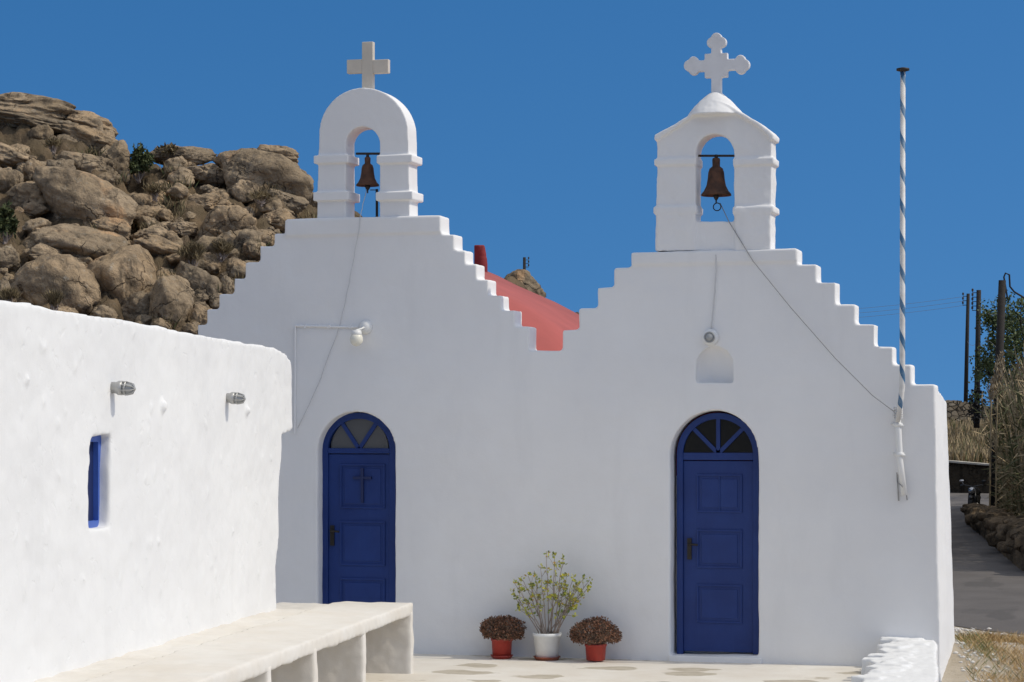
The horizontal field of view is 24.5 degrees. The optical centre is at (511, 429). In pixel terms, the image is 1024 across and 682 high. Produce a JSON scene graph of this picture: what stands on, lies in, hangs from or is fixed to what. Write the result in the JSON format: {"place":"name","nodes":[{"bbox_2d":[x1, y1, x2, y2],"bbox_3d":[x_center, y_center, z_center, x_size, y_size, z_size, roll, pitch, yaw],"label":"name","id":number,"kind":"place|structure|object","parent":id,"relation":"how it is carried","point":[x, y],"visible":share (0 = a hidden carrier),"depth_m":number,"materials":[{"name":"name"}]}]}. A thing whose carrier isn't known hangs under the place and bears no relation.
{"place":"outdoors","nodes":[
{"label":"outdoors","id":0,"kind":"place"},
{"bbox_2d":[142,182,164,202],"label":"shrub","id":1,"kind":"object","parent":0,"point":[154,190],"visible":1,"depth_m":55.14,"materials":[{"name":"brown plant"}]},
{"bbox_2d":[174,239,206,266],"bbox_3d":[-6.921,-3.791,51.149,0.680,0.727,0.763,0,0,16],"label":"shrub","id":2,"kind":"object","parent":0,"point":[193,251],"visible":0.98,"depth_m":51.03,"materials":[{"name":"brown plant"}]},
{"bbox_2d":[209,238,235,261],"bbox_3d":[-6.334,-3.958,51.703,0.649,0.619,0.597,0,0,16],"label":"shrub","id":3,"kind":"object","parent":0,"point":[220,247],"visible":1,"depth_m":51.66,"materials":[{"name":"brown plant"}]},
{"bbox_2d":[0,123,578,331],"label":"hill","id":4,"kind":"structure","parent":0,"point":[9,136],"depth_m":55.44,"materials":[{"name":"brown stone"}]},
{"bbox_2d":[0,201,19,243],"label":"shrub","id":5,"kind":"object","parent":4,"relation":"on","point":[9,223],"visible":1,"depth_m":50.98,"materials":[{"name":"green plant"}]},
{"bbox_2d":[0,251,20,269],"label":"boulder","id":6,"kind":"object","parent":4,"relation":"on","point":[6,261],"visible":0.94,"depth_m":50.26,"materials":[{"name":"stone"}]},
{"bbox_2d":[0,244,21,270],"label":"boulder","id":7,"kind":"object","parent":4,"relation":"on","point":[9,248],"visible":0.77,"depth_m":50.39,"materials":[{"name":"stone"}]},
{"bbox_2d":[0,285,21,301],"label":"shrub","id":8,"kind":"object","parent":4,"relation":"on","point":[10,294],"visible":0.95,"depth_m":48.09,"materials":[{"name":"brown plant"}]},
{"bbox_2d":[0,167,23,192],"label":"boulder","id":9,"kind":"object","parent":4,"relation":"on","point":[9,178],"visible":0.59,"depth_m":53.87,"materials":[{"name":"stone"}]},
{"bbox_2d":[0,142,36,167],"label":"boulder","id":10,"kind":"object","parent":4,"relation":"on","point":[11,157],"visible":0.73,"depth_m":55.57,"materials":[{"name":"stone"}]},
{"bbox_2d":[5,181,47,208],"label":"boulder","id":11,"kind":"object","parent":4,"relation":"on","point":[18,194],"visible":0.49,"depth_m":53.38,"materials":[{"name":"stone"}]},
{"bbox_2d":[22,158,44,175],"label":"boulder","id":12,"kind":"object","parent":4,"relation":"on","point":[30,165],"visible":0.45,"depth_m":54.59,"materials":[{"name":"stone"}]},
{"bbox_2d":[21,202,50,217],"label":"boulder","id":13,"kind":"object","parent":4,"relation":"on","point":[34,209],"visible":1,"depth_m":52.98,"materials":[{"name":"stone"}]},
{"bbox_2d":[22,217,51,231],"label":"boulder","id":14,"kind":"object","parent":4,"relation":"on","point":[30,225],"visible":0.69,"depth_m":51.94,"materials":[{"name":"stone"}]},
{"bbox_2d":[0,111,78,134],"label":"boulder","id":15,"kind":"object","parent":4,"relation":"on","point":[31,121],"visible":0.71,"depth_m":57.66,"materials":[{"name":"stone"}]},
{"bbox_2d":[0,92,79,119],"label":"boulder","id":16,"kind":"object","parent":4,"relation":"on","point":[30,104],"visible":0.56,"depth_m":58.69,"materials":[{"name":"stone"}]},
{"bbox_2d":[26,242,54,261],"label":"boulder","id":17,"kind":"object","parent":4,"relation":"on","point":[39,249],"visible":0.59,"depth_m":50.55,"materials":[{"name":"stone"}]},
{"bbox_2d":[28,124,53,139],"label":"boulder","id":18,"kind":"object","parent":4,"relation":"on","point":[39,132],"visible":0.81,"depth_m":57.48,"materials":[{"name":"stone"}]},
{"bbox_2d":[40,136,61,154],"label":"shrub","id":19,"kind":"object","parent":4,"relation":"on","point":[51,142],"visible":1,"depth_m":56.25,"materials":[{"name":"brown plant"}]},
{"bbox_2d":[42,288,66,310],"bbox_3d":[-9.317,-2.599,47.987,0.560,0.609,0.404,0,0,16],"label":"shrub","id":20,"kind":"object","parent":4,"relation":"on","point":[56,297],"visible":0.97,"depth_m":47.94,"materials":[{"name":"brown plant"}]},
{"bbox_2d":[10,252,100,314],"bbox_3d":[-9.504,-2.952,49.404,1.914,1.481,1.713,10,0,0],"label":"boulder","id":21,"kind":"object","parent":4,"relation":"on","point":[74,278],"visible":0.59,"depth_m":48.79,"materials":[{"name":"stone"}]},
{"bbox_2d":[46,159,75,169],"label":"boulder","id":22,"kind":"object","parent":4,"relation":"on","point":[68,163],"visible":0.35,"depth_m":55.55,"materials":[{"name":"stone"}]},
{"bbox_2d":[29,223,130,259],"bbox_3d":[-9.494,-4.003,51.720,2.154,1.008,1.960,6,0,0],"label":"boulder","id":23,"kind":"object","parent":4,"relation":"on","point":[83,241],"visible":0.53,"depth_m":51.17,"materials":[{"name":"stone"}]},
{"bbox_2d":[33,165,138,225],"bbox_3d":[-9.743,-5.038,53.681,2.549,1.547,2.203,22,0,0],"label":"boulder","id":24,"kind":"object","parent":4,"relation":"on","point":[70,193],"visible":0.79,"depth_m":52.80,"materials":[{"name":"stone"}]},
{"bbox_2d":[58,151,115,174],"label":"boulder","id":25,"kind":"object","parent":4,"relation":"on","point":[84,162],"visible":0.66,"depth_m":56.04,"materials":[{"name":"stone"}]},
{"bbox_2d":[61,123,117,153],"bbox_3d":[-10.422,-7.128,58.124,1.708,0.660,1.033,12,0,0],"label":"boulder","id":26,"kind":"object","parent":4,"relation":"on","point":[88,136],"visible":0.75,"depth_m":57.75,"materials":[{"name":"stone"}]},
{"bbox_2d":[63,110,118,136],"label":"boulder","id":27,"kind":"object","parent":4,"relation":"on","point":[83,117],"visible":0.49,"depth_m":58.88,"materials":[{"name":"stone"}]},
{"bbox_2d":[91,305,117,318],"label":"boulder","id":28,"kind":"object","parent":4,"relation":"on","point":[102,311],"visible":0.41,"depth_m":48.52,"materials":[{"name":"stone"}]},
{"bbox_2d":[83,217,130,243],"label":"boulder","id":29,"kind":"object","parent":4,"relation":"on","point":[119,226],"visible":0.47,"depth_m":52.59,"materials":[{"name":"stone"}]},
{"bbox_2d":[105,140,132,188],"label":"boulder","id":30,"kind":"object","parent":4,"relation":"on","point":[118,152],"visible":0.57,"depth_m":57.23,"materials":[{"name":"stone"}]},
{"bbox_2d":[128,143,155,183],"bbox_3d":[-9.115,-6.495,57.547,0.818,1.044,0.833,0,0,-16],"label":"shrub","id":31,"kind":"object","parent":30,"relation":"on","point":[141,162],"visible":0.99,"depth_m":57.39,"materials":[{"name":"green plant"}]},
{"bbox_2d":[85,244,156,303],"bbox_3d":[-8.411,-2.918,50.688,1.999,2.130,2.077,0,0,-40],"label":"boulder","id":32,"kind":"object","parent":4,"relation":"on","point":[122,273],"visible":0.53,"depth_m":49.79,"materials":[{"name":"stone"}]},
{"bbox_2d":[121,291,149,321],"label":"boulder","id":33,"kind":"object","parent":4,"relation":"on","point":[134,305],"visible":0.59,"depth_m":49.45,"materials":[{"name":"stone"}]},
{"bbox_2d":[131,205,163,228],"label":"boulder","id":34,"kind":"object","parent":4,"relation":"on","point":[146,210],"visible":0.42,"depth_m":54.31,"materials":[{"name":"stone"}]},
{"bbox_2d":[137,216,159,230],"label":"boulder","id":35,"kind":"object","parent":4,"relation":"on","point":[149,220],"visible":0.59,"depth_m":54.00,"materials":[{"name":"stone"}]},
{"bbox_2d":[131,226,167,238],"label":"boulder","id":36,"kind":"object","parent":4,"relation":"on","point":[159,231],"visible":0.48,"depth_m":53.10,"materials":[{"name":"stone"}]},
{"bbox_2d":[134,233,180,256],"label":"boulder","id":37,"kind":"object","parent":4,"relation":"on","point":[154,245],"visible":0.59,"depth_m":51.92,"materials":[{"name":"stone"}]},
{"bbox_2d":[0,121,316,329],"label":"scrub","id":38,"kind":"object","parent":4,"relation":"on","point":[170,202],"visible":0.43,"depth_m":55.20,"materials":[{"name":"green plant"}]},
{"bbox_2d":[158,209,173,222],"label":"boulder","id":39,"kind":"object","parent":4,"relation":"on","point":[165,214],"visible":0.79,"depth_m":54.11,"materials":[{"name":"stone"}]},
{"bbox_2d":[148,275,194,329],"bbox_3d":[-7.204,-2.477,49.511,1.044,1.583,1.605,8,0,0],"label":"boulder","id":40,"kind":"object","parent":4,"relation":"on","point":[172,295],"visible":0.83,"depth_m":48.98,"materials":[{"name":"stone"}]},
{"bbox_2d":[163,156,187,177],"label":"boulder","id":41,"kind":"object","parent":4,"relation":"on","point":[177,161],"visible":0.68,"depth_m":57.64,"materials":[{"name":"stone"}]},
{"bbox_2d":[166,183,188,200],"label":"boulder","id":42,"kind":"object","parent":4,"relation":"on","point":[180,189],"visible":0.94,"depth_m":55.56,"materials":[{"name":"stone"}]},
{"bbox_2d":[166,166,194,185],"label":"boulder","id":43,"kind":"object","parent":4,"relation":"on","point":[181,171],"visible":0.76,"depth_m":56.79,"materials":[{"name":"stone"}]},
{"bbox_2d":[166,221,198,239],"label":"boulder","id":44,"kind":"object","parent":4,"relation":"on","point":[184,228],"visible":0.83,"depth_m":53.38,"materials":[{"name":"stone"}]},
{"bbox_2d":[149,145,216,164],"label":"boulder","id":45,"kind":"object","parent":4,"relation":"on","point":[198,155],"visible":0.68,"depth_m":58.06,"materials":[{"name":"stone"}]},
{"bbox_2d":[153,142,177,159],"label":"shrub","id":46,"kind":"object","parent":45,"relation":"on","point":[170,148],"visible":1,"depth_m":57.94,"materials":[{"name":"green plant"}]},
{"bbox_2d":[175,261,221,305],"bbox_3d":[-6.763,-3.103,50.653,1.005,1.222,1.076,-28,0,0],"label":"boulder","id":47,"kind":"object","parent":4,"relation":"on","point":[200,280],"visible":0.54,"depth_m":50.23,"materials":[{"name":"stone"}]},
{"bbox_2d":[173,163,225,187],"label":"boulder","id":48,"kind":"object","parent":4,"relation":"on","point":[211,174],"visible":0.68,"depth_m":57.22,"materials":[{"name":"stone"}]},
{"bbox_2d":[190,303,211,324],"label":"boulder","id":49,"kind":"object","parent":4,"relation":"on","point":[198,313],"visible":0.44,"depth_m":48.93,"materials":[{"name":"stone"}]},
{"bbox_2d":[187,193,219,211],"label":"boulder","id":50,"kind":"object","parent":4,"relation":"on","point":[207,201],"visible":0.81,"depth_m":55.40,"materials":[{"name":"stone"}]},
{"bbox_2d":[196,235,215,252],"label":"boulder","id":51,"kind":"object","parent":4,"relation":"on","point":[206,240],"visible":0.38,"depth_m":52.73,"materials":[{"name":"stone"}]},
{"bbox_2d":[201,252,220,275],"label":"boulder","id":52,"kind":"object","parent":4,"relation":"on","point":[212,264],"visible":0.61,"depth_m":51.63,"materials":[{"name":"stone"}]},
{"bbox_2d":[209,293,221,308],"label":"boulder","id":53,"kind":"object","parent":4,"relation":"on","point":[214,301],"visible":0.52,"depth_m":49.88,"materials":[{"name":"stone"}]},
{"bbox_2d":[209,230,241,255],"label":"boulder","id":54,"kind":"object","parent":4,"relation":"on","point":[229,235],"visible":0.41,"depth_m":52.65,"materials":[{"name":"stone"}]},
{"bbox_2d":[220,276,234,293],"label":"boulder","id":55,"kind":"object","parent":4,"relation":"on","point":[229,281],"visible":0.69,"depth_m":50.35,"materials":[{"name":"stone"}]},
{"bbox_2d":[202,205,256,236],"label":"boulder","id":56,"kind":"object","parent":4,"relation":"on","point":[219,220],"visible":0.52,"depth_m":53.25,"materials":[{"name":"stone"}]},
{"bbox_2d":[213,148,256,168],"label":"boulder","id":57,"kind":"object","parent":4,"relation":"on","point":[217,160],"visible":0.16,"depth_m":57.86,"materials":[{"name":"stone"}]},
{"bbox_2d":[226,256,245,276],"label":"boulder","id":58,"kind":"object","parent":4,"relation":"on","point":[233,261],"visible":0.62,"depth_m":51.29,"materials":[{"name":"stone"}]},
{"bbox_2d":[229,266,245,278],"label":"boulder","id":59,"kind":"object","parent":4,"relation":"on","point":[241,270],"visible":0.41,"depth_m":50.91,"materials":[{"name":"stone"}]},
{"bbox_2d":[227,179,258,203],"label":"boulder","id":60,"kind":"object","parent":4,"relation":"on","point":[240,189],"visible":0.81,"depth_m":55.64,"materials":[{"name":"stone"}]},
{"bbox_2d":[234,229,257,249],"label":"boulder","id":61,"kind":"object","parent":4,"relation":"on","point":[244,235],"visible":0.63,"depth_m":52.45,"materials":[{"name":"stone"}]},
{"bbox_2d":[242,241,265,260],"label":"boulder","id":62,"kind":"object","parent":4,"relation":"on","point":[248,248],"visible":0.76,"depth_m":52.02,"materials":[{"name":"stone"}]},
{"bbox_2d":[246,188,278,205],"bbox_3d":[-5.768,-5.373,54.586,0.704,0.456,0.766,0,0,16],"label":"shrub","id":63,"kind":"object","parent":4,"relation":"on","point":[259,195],"visible":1,"depth_m":54.53,"materials":[{"name":"brown plant"}]},
{"bbox_2d":[220,149,313,206],"bbox_3d":[-5.930,-5.886,56.711,2.550,1.722,1.505,0,0,28],"label":"boulder","id":64,"kind":"object","parent":4,"relation":"on","point":[291,177],"visible":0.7,"depth_m":56.15,"materials":[{"name":"stone"}]},
{"bbox_2d":[257,197,282,213],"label":"boulder","id":65,"kind":"object","parent":4,"relation":"on","point":[275,203],"visible":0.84,"depth_m":54.65,"materials":[{"name":"stone"}]},
{"bbox_2d":[259,208,295,233],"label":"boulder","id":66,"kind":"object","parent":4,"relation":"on","point":[279,217],"visible":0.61,"depth_m":54.04,"materials":[{"name":"stone"}]},
{"bbox_2d":[257,144,299,166],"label":"boulder","id":67,"kind":"object","parent":4,"relation":"on","point":[291,154],"visible":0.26,"depth_m":59.65,"materials":[{"name":"stone"}]},
{"bbox_2d":[265,188,308,213],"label":"boulder","id":68,"kind":"object","parent":4,"relation":"on","point":[295,204],"visible":0.63,"depth_m":55.76,"materials":[{"name":"stone"}]},
{"bbox_2d":[505,269,545,296],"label":"boulder","id":69,"kind":"object","parent":4,"relation":"on","point":[528,280],"visible":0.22,"depth_m":57.51,"materials":[{"name":"stone"}]},
{"bbox_2d":[0,0,1023,406],"label":"sky","id":70,"kind":"structure","parent":0,"point":[537,122],"materials":[{"name":"blue"}]},
{"bbox_2d":[366,654,861,681],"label":"courtyard","id":71,"kind":"structure","parent":0,"point":[450,668],"depth_m":23.26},
{"bbox_2d":[0,300,291,681],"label":"garden wall","id":72,"kind":"structure","parent":71,"relation":"on","point":[144,515],"depth_m":18.31,"materials":[{"name":"white paint"}]},
{"bbox_2d":[88,435,100,527],"bbox_3d":[-3.219,0.388,17.711,0.100,0.756,0.603,0,0,9],"label":"window","id":73,"kind":"structure","parent":72,"relation":"in","point":[95,442],"depth_m":17.90,"materials":[{"name":"blue paint"}]},
{"bbox_2d":[110,381,135,395],"bbox_3d":[-2.982,-0.311,17.962,0.249,0.116,0.119,0,0,16],"label":"wall lamp","id":74,"kind":"object","parent":72,"relation":"attached to","point":[125,388],"visible":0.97,"depth_m":17.92,"materials":[{"name":"grey metal"}]},
{"bbox_2d":[226,392,245,404],"bbox_3d":[-2.493,-0.275,21.064,0.244,0.113,0.116,0,0,16],"label":"wall lamp","id":75,"kind":"object","parent":72,"relation":"attached to","point":[237,398],"visible":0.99,"depth_m":21.02,"materials":[{"name":"grey metal"}]},
{"bbox_2d":[34,601,413,681],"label":"bench","id":76,"kind":"object","parent":71,"relation":"on","point":[348,641],"visible":0.98,"depth_m":19.55,"materials":[{"name":"white concrete"}]},
{"bbox_2d":[479,614,526,658],"bbox_3d":[-0.093,2.158,24.592,0.511,0.461,0.436,0,0,16],"label":"potted plant","id":77,"kind":"object","parent":71,"relation":"on","point":[502,630],"visible":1,"depth_m":24.50,"materials":[{"name":"brown plant"}]},
{"bbox_2d":[510,551,592,660],"bbox_3d":[0.386,1.821,24.418,0.910,1.136,0.412,0,0,16],"label":"potted plant","id":78,"kind":"object","parent":71,"relation":"on","point":[547,643],"visible":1,"depth_m":24.39,"materials":[{"name":"green plant"}]},
{"bbox_2d":[567,616,621,660],"bbox_3d":[0.864,2.145,24.266,0.604,0.463,0.485,0,0,16],"label":"potted plant","id":79,"kind":"object","parent":71,"relation":"on","point":[582,632],"visible":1,"depth_m":24.17,"materials":[{"name":"brown plant"}]},
{"bbox_2d":[947,416,991,462],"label":"dry grass","id":80,"kind":"structure","parent":0,"point":[966,443],"depth_m":106.10,"materials":[{"name":"beige plant"}]},
{"bbox_2d":[941,626,1023,681],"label":"terrain","id":81,"kind":"structure","parent":0,"point":[953,672],"depth_m":24.14,"materials":[{"name":"plant"}]},
{"bbox_2d":[851,636,938,681],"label":"wall","id":82,"kind":"structure","parent":81,"relation":"on","point":[897,659],"depth_m":22.14,"materials":[{"name":"white paint"}]},
{"bbox_2d":[953,627,1020,681],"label":"pebbles","id":83,"kind":"object","parent":81,"relation":"on","point":[962,644],"visible":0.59,"depth_m":24.52,"materials":[{"name":"grey gravel"}]},
{"bbox_2d":[960,503,1023,570],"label":"stone wall","id":84,"kind":"structure","parent":81,"relation":"on","point":[1000,530],"depth_m":47.31,"materials":[{"name":"brown stone"}]},
{"bbox_2d":[970,340,1023,515],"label":"reeds","id":85,"kind":"object","parent":81,"relation":"on","point":[1010,439],"visible":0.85,"depth_m":58.66,"materials":[{"name":"plant"}]},
{"bbox_2d":[950,493,1023,633],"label":"road","id":86,"kind":"structure","parent":0,"point":[988,586],"depth_m":36.75,"materials":[{"name":"grey asphalt"}]},
{"bbox_2d":[949,460,988,492],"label":"retaining wall","id":87,"kind":"structure","parent":86,"relation":"on","point":[970,473],"depth_m":99.78,"materials":[{"name":"grey concrete"}]},
{"bbox_2d":[959,479,985,503],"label":"motorcycle","id":88,"kind":"object","parent":86,"relation":"on","point":[974,493],"visible":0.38,"depth_m":70.80,"materials":[{"name":"black metal"}]},
{"bbox_2d":[986,374,999,507],"bbox_3d":[12.239,0.609,59.989,0.352,4.056,0.315,0,0,-7],"label":"reed plume","id":89,"kind":"object","parent":86,"relation":"on","point":[993,385],"visible":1,"depth_m":59.98,"materials":[{"name":"beige plant"}]},
{"bbox_2d":[992,351,1004,507],"bbox_3d":[12.380,0.315,60.021,0.339,4.643,0.350,0,0,16],"label":"reed plume","id":90,"kind":"object","parent":86,"relation":"on","point":[999,367],"visible":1,"depth_m":59.98,"materials":[{"name":"beige plant"}]},
{"bbox_2d":[1010,365,1020,512],"bbox_3d":[12.808,0.477,60.006,0.296,4.319,0.332,0,0,16],"label":"reed plume","id":91,"kind":"object","parent":86,"relation":"on","point":[1014,370],"visible":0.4,"depth_m":59.98,"materials":[{"name":"beige plant"}]},
{"label":"ground","id":92,"kind":"structure","parent":0,"visible":0},
{"bbox_2d":[198,33,954,681],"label":"chapel","id":93,"kind":"structure","parent":92,"relation":"on","point":[468,443],"depth_m":24.52,"materials":[{"name":"white paint"}]},
{"bbox_2d":[294,325,357,433],"bbox_3d":[-2.005,-0.539,25.396,0.738,1.174,0.033,0,0,16],"label":"conduit","id":94,"kind":"object","parent":93,"relation":"attached to","point":[327,326],"visible":1,"depth_m":25.48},
{"bbox_2d":[322,413,395,603],"bbox_3d":[-1.653,1.134,25.473,0.849,2.628,0.141,0,0,16],"label":"door","id":95,"kind":"structure","parent":93,"relation":"in","point":[359,490],"depth_m":25.48,"materials":[{"name":"blue paint"}]},
{"bbox_2d":[350,320,372,345],"bbox_3d":[-1.616,-1.024,25.190,0.153,0.286,0.266,0,0,33],"label":"wall lamp","id":96,"kind":"object","parent":93,"relation":"attached to","point":[365,327],"visible":1,"depth_m":25.13,"materials":[{"name":"white glass"}]},
{"bbox_2d":[356,154,378,192],"bbox_3d":[-1.556,-2.755,25.435,0.250,0.428,0.250,0,0,16],"label":"bell","id":97,"kind":"object","parent":93,"relation":"hanging from","point":[367,180],"visible":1,"depth_m":25.38,"materials":[{"name":"brown metal"}]},
{"bbox_2d":[298,189,366,426],"bbox_3d":[-1.943,-1.303,25.447,0.742,2.590,0.182,0,0,16],"label":"bell rope","id":98,"kind":"object","parent":97,"relation":"hanging from","point":[342,311],"visible":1,"depth_m":25.35,"materials":[{"name":"grey fabric"}]},
{"bbox_2d":[702,329,718,345],"bbox_3d":[2.030,-0.941,24.181,0.170,0.170,0.116,0,0,16],"label":"wall lamp","id":99,"kind":"object","parent":93,"relation":"attached to","point":[710,337],"visible":1,"depth_m":24.15,"materials":[{"name":"white glass"}]},
{"bbox_2d":[701,154,730,210],"bbox_3d":[2.107,-2.542,24.356,0.314,0.585,0.314,0,0,16],"label":"bell","id":100,"kind":"object","parent":93,"relation":"hanging from","point":[716,188],"visible":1,"depth_m":24.29,"materials":[{"name":"brown metal"}]},
{"bbox_2d":[677,413,758,654],"bbox_3d":[2.126,1.084,24.361,0.864,2.507,0.141,0,0,16],"label":"door","id":101,"kind":"structure","parent":93,"relation":"in","point":[718,501],"depth_m":24.37,"materials":[{"name":"blue paint"}]},
{"bbox_2d":[891,67,908,500],"bbox_3d":[3.891,-1.444,23.596,0.154,4.328,0.229,0,0,-4],"label":"flagpole","id":102,"kind":"object","parent":93,"relation":"attached to","point":[898,425],"visible":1,"depth_m":23.53,"materials":[{"name":"metal"}]},
{"bbox_2d":[720,203,893,411],"bbox_3d":[2.973,-1.239,23.903,1.866,2.185,0.140,0,0,23],"label":"bell rope","id":103,"kind":"object","parent":102,"relation":"hanging from","point":[797,314],"visible":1,"depth_m":23.92,"materials":[{"name":"grey fabric"}]},
{"bbox_2d":[967,290,1023,423],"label":"tree","id":104,"kind":"object","parent":92,"relation":"on","point":[984,362],"visible":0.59,"depth_m":91.06,"materials":[{"name":"green plant"}]},
{"bbox_2d":[991,273,1023,507],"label":"utility pole","id":105,"kind":"object","parent":92,"relation":"on","point":[1002,291],"visible":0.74,"depth_m":73.90,"materials":[{"name":"brown wood"}]},
{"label":"terrain","id":106,"kind":"structure","parent":0,"visible":0},
{"bbox_2d":[962,293,969,401],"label":"utility pole","id":107,"kind":"object","parent":106,"relation":"on","point":[966,364],"visible":0.99,"depth_m":121.92,"materials":[{"name":"brown wood"}]},
{"bbox_2d":[946,400,989,423],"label":"stone wall","id":108,"kind":"structure","parent":106,"relation":"on","point":[957,409],"depth_m":115.60,"materials":[{"name":"stone"}]},
{"bbox_2d":[968,288,985,427],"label":"utility pole","id":109,"kind":"object","parent":106,"relation":"on","point":[976,418],"visible":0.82,"depth_m":108.89,"materials":[{"name":"brown wood"}]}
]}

